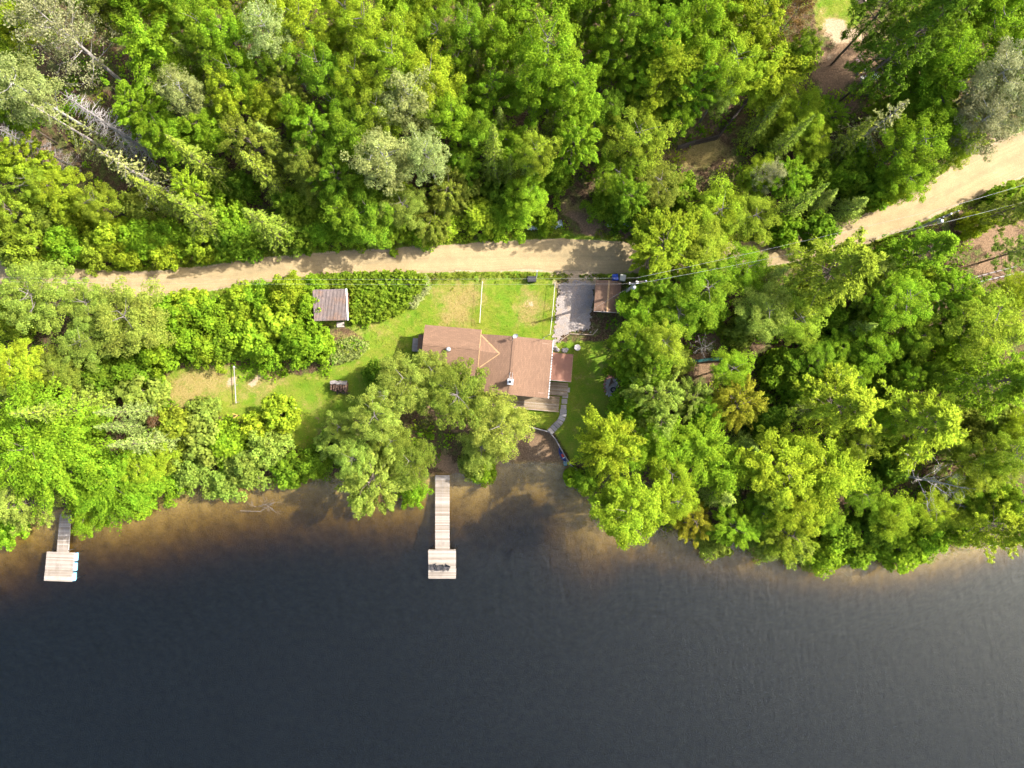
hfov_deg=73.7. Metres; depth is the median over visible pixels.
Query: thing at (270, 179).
spruce tree
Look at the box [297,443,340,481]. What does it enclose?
shrub
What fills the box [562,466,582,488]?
shrub
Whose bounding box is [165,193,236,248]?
spruce tree
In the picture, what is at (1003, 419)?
shrub
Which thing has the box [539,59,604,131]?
broadleaf tree
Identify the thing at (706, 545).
shrub
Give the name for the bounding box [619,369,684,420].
cedar tree
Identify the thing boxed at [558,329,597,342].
driveway edging
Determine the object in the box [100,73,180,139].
broadleaf tree
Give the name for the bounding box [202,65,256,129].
broadleaf tree
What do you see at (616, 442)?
maple tree
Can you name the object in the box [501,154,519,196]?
spruce tree
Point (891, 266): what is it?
birch tree
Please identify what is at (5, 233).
broadleaf tree
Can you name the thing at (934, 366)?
broadleaf tree
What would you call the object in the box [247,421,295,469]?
shrub
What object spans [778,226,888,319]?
pine tree
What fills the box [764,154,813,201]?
broadleaf tree
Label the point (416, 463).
birch tree
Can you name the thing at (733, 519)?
broadleaf tree
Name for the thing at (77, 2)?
birch tree
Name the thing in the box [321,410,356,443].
birch tree
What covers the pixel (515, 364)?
cabin
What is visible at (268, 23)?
poplar tree
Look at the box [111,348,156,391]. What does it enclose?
shrub
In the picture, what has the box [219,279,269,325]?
shrub
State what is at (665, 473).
birch tree
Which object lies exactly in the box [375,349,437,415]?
birch tree
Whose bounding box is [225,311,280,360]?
shrub
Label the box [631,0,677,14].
broadleaf tree
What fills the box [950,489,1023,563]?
pine tree
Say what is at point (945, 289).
broadleaf tree
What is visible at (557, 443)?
beach retaining wall
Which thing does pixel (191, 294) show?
shrub
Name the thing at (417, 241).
shrub
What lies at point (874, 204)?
shrub
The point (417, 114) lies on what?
birch tree
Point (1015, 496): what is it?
broadleaf tree
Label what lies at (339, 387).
woodpile
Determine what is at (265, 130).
spruce tree
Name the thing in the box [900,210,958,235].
utility pole
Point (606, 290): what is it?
garden shed
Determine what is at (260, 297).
shrub
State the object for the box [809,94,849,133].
cedar tree
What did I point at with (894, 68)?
birch tree
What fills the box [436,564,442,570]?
folding chair
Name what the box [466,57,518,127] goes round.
broadleaf tree
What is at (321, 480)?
reeds
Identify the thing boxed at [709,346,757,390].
birch tree
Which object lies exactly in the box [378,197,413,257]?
shrub
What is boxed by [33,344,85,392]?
broadleaf tree
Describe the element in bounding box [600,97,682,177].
birch tree
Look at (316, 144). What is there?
spruce tree
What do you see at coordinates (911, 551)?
shrub
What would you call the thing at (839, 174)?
shrub
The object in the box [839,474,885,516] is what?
birch tree
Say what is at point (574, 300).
gravel driveway
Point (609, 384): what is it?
fire pit
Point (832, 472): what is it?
maple tree
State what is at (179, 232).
shrub
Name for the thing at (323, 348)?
shrub
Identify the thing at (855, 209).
spruce tree
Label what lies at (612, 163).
birch tree
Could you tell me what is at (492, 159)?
spruce tree
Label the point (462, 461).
shrub
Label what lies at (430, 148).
poplar tree
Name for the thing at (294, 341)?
broadleaf tree
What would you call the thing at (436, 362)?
birch tree
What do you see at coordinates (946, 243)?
birch tree
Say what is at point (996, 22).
birch tree
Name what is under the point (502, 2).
broadleaf tree
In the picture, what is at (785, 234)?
shrub
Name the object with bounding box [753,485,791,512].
birch tree
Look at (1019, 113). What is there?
poplar tree
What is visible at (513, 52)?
birch tree
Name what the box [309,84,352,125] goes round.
birch tree
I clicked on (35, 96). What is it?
poplar tree
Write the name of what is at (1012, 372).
pine tree
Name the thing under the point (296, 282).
shrub
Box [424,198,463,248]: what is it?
shrub
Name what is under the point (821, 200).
spruce tree
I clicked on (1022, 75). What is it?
broadleaf tree
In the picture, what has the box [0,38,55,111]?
broadleaf tree
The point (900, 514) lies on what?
broadleaf tree
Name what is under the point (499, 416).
birch tree
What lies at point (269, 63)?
birch tree
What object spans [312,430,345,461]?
shrub
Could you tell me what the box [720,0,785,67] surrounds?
broadleaf tree
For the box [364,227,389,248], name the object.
shrub
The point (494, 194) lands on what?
shrub
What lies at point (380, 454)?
shrub
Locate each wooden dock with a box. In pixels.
[44,514,85,581]
[428,475,457,578]
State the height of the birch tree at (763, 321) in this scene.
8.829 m
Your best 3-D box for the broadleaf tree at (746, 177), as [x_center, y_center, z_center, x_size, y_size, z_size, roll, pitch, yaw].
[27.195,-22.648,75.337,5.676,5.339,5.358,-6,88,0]
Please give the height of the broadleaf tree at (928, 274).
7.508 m
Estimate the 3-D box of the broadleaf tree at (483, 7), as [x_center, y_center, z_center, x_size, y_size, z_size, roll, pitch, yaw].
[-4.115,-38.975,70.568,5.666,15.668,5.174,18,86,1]
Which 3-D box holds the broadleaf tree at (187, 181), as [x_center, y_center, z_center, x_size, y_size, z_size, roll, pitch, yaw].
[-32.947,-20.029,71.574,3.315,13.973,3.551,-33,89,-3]
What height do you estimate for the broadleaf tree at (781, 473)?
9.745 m
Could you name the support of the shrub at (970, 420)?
on the ground at (552, 624)
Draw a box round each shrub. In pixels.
[0,227,65,271]
[0,230,26,270]
[0,301,37,347]
[0,510,30,551]
[25,205,80,238]
[34,357,69,405]
[40,223,94,274]
[43,199,95,236]
[58,370,117,416]
[61,400,111,444]
[78,237,111,276]
[80,350,121,397]
[84,212,133,267]
[108,241,148,271]
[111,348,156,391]
[112,367,172,421]
[115,210,170,268]
[118,188,164,226]
[123,491,157,520]
[135,329,190,383]
[142,472,191,507]
[148,233,190,271]
[148,437,195,479]
[149,215,189,258]
[152,289,198,334]
[153,403,192,452]
[168,287,208,327]
[170,318,213,369]
[171,445,215,499]
[181,227,220,264]
[182,418,227,469]
[184,395,222,428]
[190,293,235,337]
[192,165,233,206]
[193,333,235,373]
[205,188,250,227]
[205,465,247,502]
[206,417,250,471]
[209,218,263,263]
[211,325,249,362]
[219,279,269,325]
[223,169,262,209]
[223,440,276,490]
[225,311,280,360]
[234,221,267,261]
[240,410,265,439]
[243,278,274,317]
[244,336,286,377]
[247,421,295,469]
[252,299,305,339]
[261,392,301,434]
[269,270,312,313]
[269,450,313,489]
[271,186,308,222]
[271,211,322,256]
[276,269,306,301]
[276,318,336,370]
[289,183,328,222]
[289,293,321,324]
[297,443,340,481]
[301,212,338,252]
[303,272,326,293]
[305,331,338,365]
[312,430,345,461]
[323,220,366,253]
[360,358,394,388]
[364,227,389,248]
[368,441,393,470]
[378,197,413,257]
[393,477,433,509]
[399,212,438,251]
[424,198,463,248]
[447,176,482,222]
[457,448,489,481]
[458,194,504,242]
[469,463,496,487]
[479,172,514,212]
[486,197,532,244]
[527,206,557,237]
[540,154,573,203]
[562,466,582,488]
[573,466,602,496]
[579,187,613,227]
[601,350,643,388]
[603,203,634,236]
[604,385,654,429]
[622,193,669,233]
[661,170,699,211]
[662,341,696,378]
[690,300,731,334]
[690,519,733,562]
[715,309,756,350]
[742,388,793,442]
[743,532,789,565]
[755,122,787,157]
[762,212,801,249]
[770,371,822,406]
[778,537,814,572]
[791,158,831,202]
[800,536,848,579]
[805,300,851,343]
[817,157,858,197]
[819,514,863,549]
[828,166,870,206]
[834,139,880,176]
[840,537,878,569]
[842,169,894,212]
[847,293,897,327]
[847,509,900,551]
[849,435,909,488]
[864,364,906,400]
[868,166,905,205]
[869,234,913,272]
[871,523,927,574]
[882,331,930,370]
[901,516,948,563]
[926,325,969,368]
[929,500,983,547]
[939,354,985,398]
[953,405,994,447]
[954,209,999,241]
[967,398,1021,448]
[980,180,1023,225]
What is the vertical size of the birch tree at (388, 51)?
17.632 m
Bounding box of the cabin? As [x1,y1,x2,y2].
[412,325,572,397]
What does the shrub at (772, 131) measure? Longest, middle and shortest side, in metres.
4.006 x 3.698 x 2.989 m
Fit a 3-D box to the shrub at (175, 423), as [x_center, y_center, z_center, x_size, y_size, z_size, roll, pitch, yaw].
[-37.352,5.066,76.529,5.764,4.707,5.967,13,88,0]
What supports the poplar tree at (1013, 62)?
on the ground at (552, 624)
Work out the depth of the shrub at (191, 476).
76.24 m
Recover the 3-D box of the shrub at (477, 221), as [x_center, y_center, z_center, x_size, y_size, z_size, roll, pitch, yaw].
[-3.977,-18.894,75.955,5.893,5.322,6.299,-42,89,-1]
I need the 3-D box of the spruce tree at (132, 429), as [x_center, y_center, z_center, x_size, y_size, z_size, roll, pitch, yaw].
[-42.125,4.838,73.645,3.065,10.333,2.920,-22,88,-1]
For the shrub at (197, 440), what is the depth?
75.15 m
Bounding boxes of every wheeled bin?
[611,273,618,280]
[619,274,625,281]
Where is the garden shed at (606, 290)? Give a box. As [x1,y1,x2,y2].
[593,280,620,312]
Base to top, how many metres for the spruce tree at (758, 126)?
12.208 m
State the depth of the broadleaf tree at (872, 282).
71.29 m
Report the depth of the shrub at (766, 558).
77.10 m
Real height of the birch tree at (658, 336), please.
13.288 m
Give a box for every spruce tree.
[9,389,118,433]
[92,400,159,424]
[93,418,155,437]
[108,427,185,455]
[126,174,195,225]
[164,133,245,201]
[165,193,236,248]
[169,35,225,102]
[240,151,295,206]
[241,207,302,261]
[256,122,292,176]
[309,134,345,179]
[465,49,489,106]
[477,124,508,192]
[490,106,509,152]
[501,51,521,111]
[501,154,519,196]
[514,154,536,189]
[538,86,562,143]
[694,481,735,507]
[723,429,759,457]
[732,94,785,153]
[748,265,789,292]
[761,114,814,163]
[773,182,829,227]
[784,397,826,427]
[803,188,838,219]
[820,116,876,168]
[826,320,878,340]
[828,196,868,226]
[862,0,981,99]
[904,50,987,96]
[913,133,986,182]
[931,443,976,460]
[951,90,997,117]
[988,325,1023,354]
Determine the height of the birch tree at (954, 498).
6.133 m
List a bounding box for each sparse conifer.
[25,100,140,178]
[96,148,191,213]
[829,99,909,165]
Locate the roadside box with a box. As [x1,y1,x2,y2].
[528,276,535,282]
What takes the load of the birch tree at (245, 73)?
on the ground at (552, 624)
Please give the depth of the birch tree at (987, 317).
68.59 m
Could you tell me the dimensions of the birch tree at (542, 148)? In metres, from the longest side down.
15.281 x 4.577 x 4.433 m
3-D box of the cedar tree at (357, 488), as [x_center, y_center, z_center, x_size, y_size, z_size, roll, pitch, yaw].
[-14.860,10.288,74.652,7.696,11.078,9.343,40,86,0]
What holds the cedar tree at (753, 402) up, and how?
on the ground at (552, 624)
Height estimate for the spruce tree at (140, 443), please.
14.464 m
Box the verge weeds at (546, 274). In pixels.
[0,124,1023,305]
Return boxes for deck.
[487,382,567,411]
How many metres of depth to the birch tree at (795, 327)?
71.38 m
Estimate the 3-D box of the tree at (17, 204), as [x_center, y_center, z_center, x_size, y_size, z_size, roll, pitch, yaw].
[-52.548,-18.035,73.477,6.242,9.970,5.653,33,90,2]
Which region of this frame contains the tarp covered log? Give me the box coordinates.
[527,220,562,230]
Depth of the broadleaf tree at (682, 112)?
69.99 m
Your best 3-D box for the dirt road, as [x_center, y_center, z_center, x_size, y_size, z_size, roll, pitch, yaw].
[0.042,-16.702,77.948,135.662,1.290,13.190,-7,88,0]
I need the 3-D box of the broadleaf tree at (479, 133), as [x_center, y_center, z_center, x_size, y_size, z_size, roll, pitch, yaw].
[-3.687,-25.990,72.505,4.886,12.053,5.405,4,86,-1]
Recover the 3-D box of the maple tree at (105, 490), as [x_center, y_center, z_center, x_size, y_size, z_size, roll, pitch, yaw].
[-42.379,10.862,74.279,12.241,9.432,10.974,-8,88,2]
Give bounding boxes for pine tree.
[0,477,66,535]
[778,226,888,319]
[783,363,892,448]
[830,0,916,65]
[837,0,966,104]
[861,0,978,85]
[866,368,970,471]
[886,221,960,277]
[929,338,1023,424]
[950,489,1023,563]
[977,188,1023,237]
[978,233,1023,274]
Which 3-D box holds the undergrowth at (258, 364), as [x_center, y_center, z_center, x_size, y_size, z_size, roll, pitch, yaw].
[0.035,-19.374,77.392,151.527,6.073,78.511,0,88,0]
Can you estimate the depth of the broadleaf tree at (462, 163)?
72.31 m
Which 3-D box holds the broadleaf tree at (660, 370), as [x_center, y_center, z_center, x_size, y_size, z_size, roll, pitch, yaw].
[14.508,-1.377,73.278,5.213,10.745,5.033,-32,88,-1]
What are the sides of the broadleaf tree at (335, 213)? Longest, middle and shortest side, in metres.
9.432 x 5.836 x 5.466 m
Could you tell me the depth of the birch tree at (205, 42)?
65.58 m
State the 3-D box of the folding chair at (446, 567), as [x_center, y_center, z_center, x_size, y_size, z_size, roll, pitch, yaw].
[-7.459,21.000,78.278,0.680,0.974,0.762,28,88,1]
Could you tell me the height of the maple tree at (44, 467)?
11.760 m
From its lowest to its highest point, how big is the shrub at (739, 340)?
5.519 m
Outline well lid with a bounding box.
[574,344,579,350]
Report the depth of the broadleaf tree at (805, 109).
72.39 m
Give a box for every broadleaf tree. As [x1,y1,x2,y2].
[0,0,71,74]
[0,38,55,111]
[0,93,57,144]
[0,128,58,183]
[0,144,21,183]
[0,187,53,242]
[0,203,20,244]
[0,337,48,403]
[3,0,80,38]
[26,161,86,223]
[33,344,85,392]
[61,493,114,539]
[73,0,135,38]
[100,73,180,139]
[107,0,172,36]
[115,434,178,494]
[134,0,180,44]
[135,104,202,166]
[149,46,202,95]
[154,0,211,24]
[159,163,212,207]
[164,0,225,69]
[175,106,236,156]
[195,0,268,82]
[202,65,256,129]
[246,77,289,130]
[251,0,312,29]
[264,66,312,112]
[276,92,317,138]
[282,134,325,186]
[284,101,337,159]
[305,149,366,205]
[312,94,375,161]
[317,186,365,238]
[340,177,397,249]
[372,0,431,30]
[376,165,412,196]
[380,3,429,60]
[405,25,438,67]
[423,83,479,147]
[445,145,484,185]
[452,0,495,22]
[457,102,498,160]
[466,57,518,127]
[471,7,520,81]
[485,0,541,12]
[489,119,528,170]
[490,0,539,43]
[502,173,548,228]
[503,64,552,130]
[539,0,595,42]
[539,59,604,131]
[550,112,602,174]
[582,14,626,81]
[585,0,630,25]
[587,472,671,550]
[589,0,657,69]
[592,85,631,140]
[603,318,649,371]
[608,169,651,218]
[611,53,657,109]
[614,283,676,337]
[620,344,672,393]
[626,0,690,72]
[626,75,667,128]
[627,206,705,283]
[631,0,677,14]
[637,273,675,304]
[655,93,700,136]
[670,0,725,19]
[671,50,727,117]
[677,231,733,284]
[678,0,743,65]
[681,210,736,252]
[688,394,724,427]
[705,498,760,549]
[712,0,758,23]
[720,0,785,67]
[735,152,785,197]
[736,423,820,508]
[746,87,788,124]
[751,0,791,32]
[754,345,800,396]
[761,486,833,536]
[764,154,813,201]
[775,83,833,143]
[777,429,814,456]
[783,26,823,76]
[785,335,838,388]
[788,122,832,172]
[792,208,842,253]
[800,497,845,536]
[821,324,860,368]
[843,317,904,374]
[844,266,897,320]
[862,93,904,131]
[867,489,922,542]
[879,73,937,119]
[883,436,925,474]
[884,357,927,391]
[890,312,947,360]
[895,77,958,132]
[897,259,938,295]
[900,23,986,99]
[911,103,967,152]
[913,0,998,35]
[916,356,957,392]
[919,267,991,318]
[929,308,970,344]
[958,475,1013,532]
[969,6,1023,73]
[970,0,1023,32]
[991,47,1023,98]
[992,484,1023,514]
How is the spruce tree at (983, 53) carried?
on the ground at (552, 624)
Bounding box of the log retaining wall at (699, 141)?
[676,103,745,149]
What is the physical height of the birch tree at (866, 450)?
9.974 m
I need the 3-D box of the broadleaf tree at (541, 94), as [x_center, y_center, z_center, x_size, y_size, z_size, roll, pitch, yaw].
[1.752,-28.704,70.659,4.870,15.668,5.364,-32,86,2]
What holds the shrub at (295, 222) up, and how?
on the ground at (552, 624)
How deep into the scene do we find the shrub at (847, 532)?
75.47 m
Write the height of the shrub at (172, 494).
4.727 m
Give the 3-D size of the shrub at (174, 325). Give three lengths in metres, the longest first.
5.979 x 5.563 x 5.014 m
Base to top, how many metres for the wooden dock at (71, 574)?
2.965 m
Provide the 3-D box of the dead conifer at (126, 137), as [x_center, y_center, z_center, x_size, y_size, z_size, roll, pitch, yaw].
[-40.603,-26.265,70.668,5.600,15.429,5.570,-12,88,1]
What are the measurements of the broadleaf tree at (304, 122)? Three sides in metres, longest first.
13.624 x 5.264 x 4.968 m
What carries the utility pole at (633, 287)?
on the ground at (552, 624)
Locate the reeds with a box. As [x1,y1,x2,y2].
[26,465,1019,570]
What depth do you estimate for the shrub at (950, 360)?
74.89 m
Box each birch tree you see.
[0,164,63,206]
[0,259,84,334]
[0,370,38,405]
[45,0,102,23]
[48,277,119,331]
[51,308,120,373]
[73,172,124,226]
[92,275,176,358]
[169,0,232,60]
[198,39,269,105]
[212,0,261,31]
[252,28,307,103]
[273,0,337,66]
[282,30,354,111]
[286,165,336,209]
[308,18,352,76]
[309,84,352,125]
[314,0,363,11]
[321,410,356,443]
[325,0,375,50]
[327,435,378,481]
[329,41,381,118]
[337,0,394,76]
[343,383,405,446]
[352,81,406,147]
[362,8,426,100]
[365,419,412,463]
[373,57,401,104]
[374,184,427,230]
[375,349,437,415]
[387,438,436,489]
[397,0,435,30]
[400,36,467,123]
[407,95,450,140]
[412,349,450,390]
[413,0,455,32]
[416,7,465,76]
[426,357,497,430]
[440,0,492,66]
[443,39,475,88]
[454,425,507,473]
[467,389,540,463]
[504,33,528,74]
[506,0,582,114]
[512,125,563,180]
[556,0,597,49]
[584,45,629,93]
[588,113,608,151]
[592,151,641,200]
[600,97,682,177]
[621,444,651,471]
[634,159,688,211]
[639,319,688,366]
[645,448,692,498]
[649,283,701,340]
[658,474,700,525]
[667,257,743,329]
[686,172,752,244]
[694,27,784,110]
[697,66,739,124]
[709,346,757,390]
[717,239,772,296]
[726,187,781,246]
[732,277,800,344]
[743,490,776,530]
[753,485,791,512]
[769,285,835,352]
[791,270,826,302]
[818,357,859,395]
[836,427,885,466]
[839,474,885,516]
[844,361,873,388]
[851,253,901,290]
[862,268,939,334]
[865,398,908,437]
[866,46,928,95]
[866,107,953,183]
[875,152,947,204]
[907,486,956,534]
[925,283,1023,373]
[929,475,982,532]
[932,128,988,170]
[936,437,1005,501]
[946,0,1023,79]
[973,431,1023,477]
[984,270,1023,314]
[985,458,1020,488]
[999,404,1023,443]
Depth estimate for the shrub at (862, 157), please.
73.71 m
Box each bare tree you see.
[0,0,125,93]
[145,411,165,427]
[691,333,716,356]
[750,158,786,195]
[766,0,816,49]
[904,452,973,510]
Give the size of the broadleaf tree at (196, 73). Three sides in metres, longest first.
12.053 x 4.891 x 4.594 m
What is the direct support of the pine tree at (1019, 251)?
on the ground at (552, 624)
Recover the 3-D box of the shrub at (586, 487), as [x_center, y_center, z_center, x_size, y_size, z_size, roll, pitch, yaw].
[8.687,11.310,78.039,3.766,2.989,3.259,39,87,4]
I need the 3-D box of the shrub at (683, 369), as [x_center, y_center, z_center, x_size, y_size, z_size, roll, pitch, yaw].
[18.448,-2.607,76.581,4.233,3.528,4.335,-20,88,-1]
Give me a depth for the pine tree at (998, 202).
71.74 m
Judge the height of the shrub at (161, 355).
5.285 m
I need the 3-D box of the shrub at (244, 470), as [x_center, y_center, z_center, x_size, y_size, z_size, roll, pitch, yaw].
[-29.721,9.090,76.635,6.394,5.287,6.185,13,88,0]
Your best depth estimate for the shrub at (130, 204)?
74.81 m
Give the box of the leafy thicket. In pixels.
[303,268,430,326]
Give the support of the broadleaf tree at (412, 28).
on the ground at (552, 624)
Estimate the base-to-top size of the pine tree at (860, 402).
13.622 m
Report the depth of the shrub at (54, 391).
75.55 m
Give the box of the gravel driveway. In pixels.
[552,280,594,345]
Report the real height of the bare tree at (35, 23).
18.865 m
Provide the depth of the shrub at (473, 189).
74.12 m
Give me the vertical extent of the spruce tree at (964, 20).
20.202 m
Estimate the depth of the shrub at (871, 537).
76.02 m
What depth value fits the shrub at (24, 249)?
74.58 m
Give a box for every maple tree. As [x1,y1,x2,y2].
[0,369,120,528]
[57,431,172,535]
[109,10,193,89]
[567,403,647,487]
[622,18,709,115]
[631,415,683,469]
[670,411,734,490]
[691,440,755,509]
[728,28,822,115]
[785,430,871,512]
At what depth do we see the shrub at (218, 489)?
77.20 m
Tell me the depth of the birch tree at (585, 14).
69.45 m
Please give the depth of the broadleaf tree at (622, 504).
68.09 m
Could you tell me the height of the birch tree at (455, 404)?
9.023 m
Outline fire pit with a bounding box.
[603,375,618,396]
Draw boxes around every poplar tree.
[0,43,101,136]
[144,63,229,137]
[238,0,306,90]
[340,121,418,195]
[373,64,436,135]
[403,123,451,190]
[936,34,1023,114]
[948,81,1023,161]
[965,73,1023,139]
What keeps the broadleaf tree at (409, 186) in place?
on the ground at (552, 624)
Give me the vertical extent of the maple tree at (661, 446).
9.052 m
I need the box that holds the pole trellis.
[972,264,1023,282]
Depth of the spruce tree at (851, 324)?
72.89 m
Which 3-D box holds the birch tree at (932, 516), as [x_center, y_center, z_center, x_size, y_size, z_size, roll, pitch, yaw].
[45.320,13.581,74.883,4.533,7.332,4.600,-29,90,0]
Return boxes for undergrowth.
[0,0,1023,556]
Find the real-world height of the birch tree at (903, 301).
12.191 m
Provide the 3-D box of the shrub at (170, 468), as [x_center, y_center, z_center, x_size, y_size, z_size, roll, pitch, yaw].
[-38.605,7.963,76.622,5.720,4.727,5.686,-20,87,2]
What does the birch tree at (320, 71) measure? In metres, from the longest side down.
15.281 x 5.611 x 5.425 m
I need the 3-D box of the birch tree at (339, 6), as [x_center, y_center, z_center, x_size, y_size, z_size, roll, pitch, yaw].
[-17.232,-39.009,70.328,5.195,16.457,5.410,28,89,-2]
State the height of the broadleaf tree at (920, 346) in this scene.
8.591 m
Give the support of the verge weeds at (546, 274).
on the ground at (552, 624)
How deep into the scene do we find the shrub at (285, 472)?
76.66 m
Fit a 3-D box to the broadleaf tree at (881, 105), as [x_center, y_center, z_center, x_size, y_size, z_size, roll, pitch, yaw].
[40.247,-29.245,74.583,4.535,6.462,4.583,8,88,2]
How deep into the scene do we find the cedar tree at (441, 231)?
74.12 m
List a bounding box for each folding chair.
[430,564,435,569]
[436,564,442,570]
[443,564,449,571]
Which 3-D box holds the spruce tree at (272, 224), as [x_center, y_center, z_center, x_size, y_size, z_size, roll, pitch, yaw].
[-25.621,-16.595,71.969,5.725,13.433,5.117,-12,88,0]
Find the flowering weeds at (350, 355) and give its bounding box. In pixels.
[326,335,369,364]
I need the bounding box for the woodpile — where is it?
[330,380,348,394]
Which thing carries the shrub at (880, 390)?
on the ground at (552, 624)
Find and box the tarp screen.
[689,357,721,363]
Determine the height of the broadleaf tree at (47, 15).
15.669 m
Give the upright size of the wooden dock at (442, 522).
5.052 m
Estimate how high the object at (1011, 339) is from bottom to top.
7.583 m
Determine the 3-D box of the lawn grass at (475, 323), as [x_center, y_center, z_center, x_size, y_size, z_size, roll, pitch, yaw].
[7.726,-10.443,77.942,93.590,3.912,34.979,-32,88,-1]
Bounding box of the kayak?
[559,448,565,461]
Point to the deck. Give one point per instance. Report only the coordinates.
(546, 401)
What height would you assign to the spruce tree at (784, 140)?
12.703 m
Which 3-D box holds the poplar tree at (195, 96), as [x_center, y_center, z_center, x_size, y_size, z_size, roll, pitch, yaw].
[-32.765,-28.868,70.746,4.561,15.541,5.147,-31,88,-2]
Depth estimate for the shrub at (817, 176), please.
73.69 m
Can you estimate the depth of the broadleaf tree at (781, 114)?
70.82 m
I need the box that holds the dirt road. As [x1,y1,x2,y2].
[0,132,1023,296]
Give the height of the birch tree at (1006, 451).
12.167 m
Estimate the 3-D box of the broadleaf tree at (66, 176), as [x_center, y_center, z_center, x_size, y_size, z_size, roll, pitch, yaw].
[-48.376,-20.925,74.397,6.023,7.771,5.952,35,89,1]
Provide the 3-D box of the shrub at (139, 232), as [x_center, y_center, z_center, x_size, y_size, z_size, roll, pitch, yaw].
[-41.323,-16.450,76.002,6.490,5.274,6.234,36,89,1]
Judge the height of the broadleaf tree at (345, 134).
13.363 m
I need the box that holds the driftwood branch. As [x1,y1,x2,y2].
[240,497,280,513]
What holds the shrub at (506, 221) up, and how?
on the ground at (552, 624)
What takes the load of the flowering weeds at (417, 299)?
on the ground at (552, 624)
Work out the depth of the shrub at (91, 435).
76.26 m
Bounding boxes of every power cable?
[64,282,190,283]
[80,278,573,278]
[638,206,949,277]
[638,221,948,283]
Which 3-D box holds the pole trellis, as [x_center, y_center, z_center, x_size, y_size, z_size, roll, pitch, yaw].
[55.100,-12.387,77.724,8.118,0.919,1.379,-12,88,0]
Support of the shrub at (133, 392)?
on the ground at (552, 624)
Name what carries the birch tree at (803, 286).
on the ground at (552, 624)
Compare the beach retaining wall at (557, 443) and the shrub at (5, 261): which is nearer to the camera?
the shrub at (5, 261)
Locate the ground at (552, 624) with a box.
[0,0,1023,767]
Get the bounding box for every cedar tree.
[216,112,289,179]
[334,447,412,519]
[414,197,459,247]
[428,165,471,221]
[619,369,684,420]
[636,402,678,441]
[668,500,715,548]
[673,375,712,427]
[709,373,768,433]
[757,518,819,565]
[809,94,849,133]
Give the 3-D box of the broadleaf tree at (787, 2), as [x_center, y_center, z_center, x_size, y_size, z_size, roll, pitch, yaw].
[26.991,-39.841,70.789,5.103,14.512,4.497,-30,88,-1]
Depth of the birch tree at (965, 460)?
72.40 m
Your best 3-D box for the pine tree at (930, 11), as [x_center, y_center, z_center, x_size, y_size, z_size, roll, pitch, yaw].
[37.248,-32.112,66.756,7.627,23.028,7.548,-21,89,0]
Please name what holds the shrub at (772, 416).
on the ground at (552, 624)
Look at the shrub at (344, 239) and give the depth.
76.12 m
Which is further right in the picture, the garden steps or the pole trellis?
the pole trellis
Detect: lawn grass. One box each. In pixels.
[171,1,856,460]
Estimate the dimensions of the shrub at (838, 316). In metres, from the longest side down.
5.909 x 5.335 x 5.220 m
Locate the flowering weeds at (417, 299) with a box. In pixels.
[391,271,432,308]
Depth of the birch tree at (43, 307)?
70.87 m
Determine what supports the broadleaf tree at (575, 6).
on the ground at (552, 624)
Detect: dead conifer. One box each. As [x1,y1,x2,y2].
[0,126,80,172]
[62,92,162,168]
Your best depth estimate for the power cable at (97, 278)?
69.89 m
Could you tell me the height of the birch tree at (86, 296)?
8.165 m
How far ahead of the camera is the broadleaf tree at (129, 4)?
68.61 m
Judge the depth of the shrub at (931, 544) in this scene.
76.04 m
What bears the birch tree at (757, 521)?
on the ground at (552, 624)
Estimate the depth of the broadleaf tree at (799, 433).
72.17 m
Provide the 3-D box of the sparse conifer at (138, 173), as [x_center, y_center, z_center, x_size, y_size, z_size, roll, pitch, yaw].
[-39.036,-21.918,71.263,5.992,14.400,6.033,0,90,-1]
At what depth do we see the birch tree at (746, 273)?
72.18 m
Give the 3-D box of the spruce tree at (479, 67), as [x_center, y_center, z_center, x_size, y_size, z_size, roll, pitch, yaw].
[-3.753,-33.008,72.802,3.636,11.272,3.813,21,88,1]
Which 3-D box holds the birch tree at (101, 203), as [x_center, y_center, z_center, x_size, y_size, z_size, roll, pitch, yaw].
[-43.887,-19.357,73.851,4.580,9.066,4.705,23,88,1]
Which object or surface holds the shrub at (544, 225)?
on the ground at (552, 624)
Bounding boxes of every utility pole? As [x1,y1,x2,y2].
[626,280,646,292]
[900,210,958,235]
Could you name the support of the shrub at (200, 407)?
on the ground at (552, 624)
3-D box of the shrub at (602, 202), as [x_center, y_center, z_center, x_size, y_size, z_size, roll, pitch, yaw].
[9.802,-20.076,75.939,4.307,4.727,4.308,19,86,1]
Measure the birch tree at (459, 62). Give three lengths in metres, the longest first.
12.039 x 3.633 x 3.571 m
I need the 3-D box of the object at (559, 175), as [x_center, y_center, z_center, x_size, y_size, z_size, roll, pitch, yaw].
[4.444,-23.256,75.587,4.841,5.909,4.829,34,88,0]
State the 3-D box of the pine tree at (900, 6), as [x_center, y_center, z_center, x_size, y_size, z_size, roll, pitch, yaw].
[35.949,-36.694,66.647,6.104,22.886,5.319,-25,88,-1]
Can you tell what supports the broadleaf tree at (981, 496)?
on the ground at (552, 624)
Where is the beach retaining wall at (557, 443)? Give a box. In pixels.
[533,427,575,469]
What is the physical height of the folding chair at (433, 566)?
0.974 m
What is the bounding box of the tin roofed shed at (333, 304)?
[312,288,349,327]
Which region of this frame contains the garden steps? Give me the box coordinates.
[548,388,569,433]
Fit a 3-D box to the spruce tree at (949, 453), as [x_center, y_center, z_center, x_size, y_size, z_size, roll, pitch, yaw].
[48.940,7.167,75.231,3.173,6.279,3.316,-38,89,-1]
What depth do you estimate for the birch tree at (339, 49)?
70.48 m

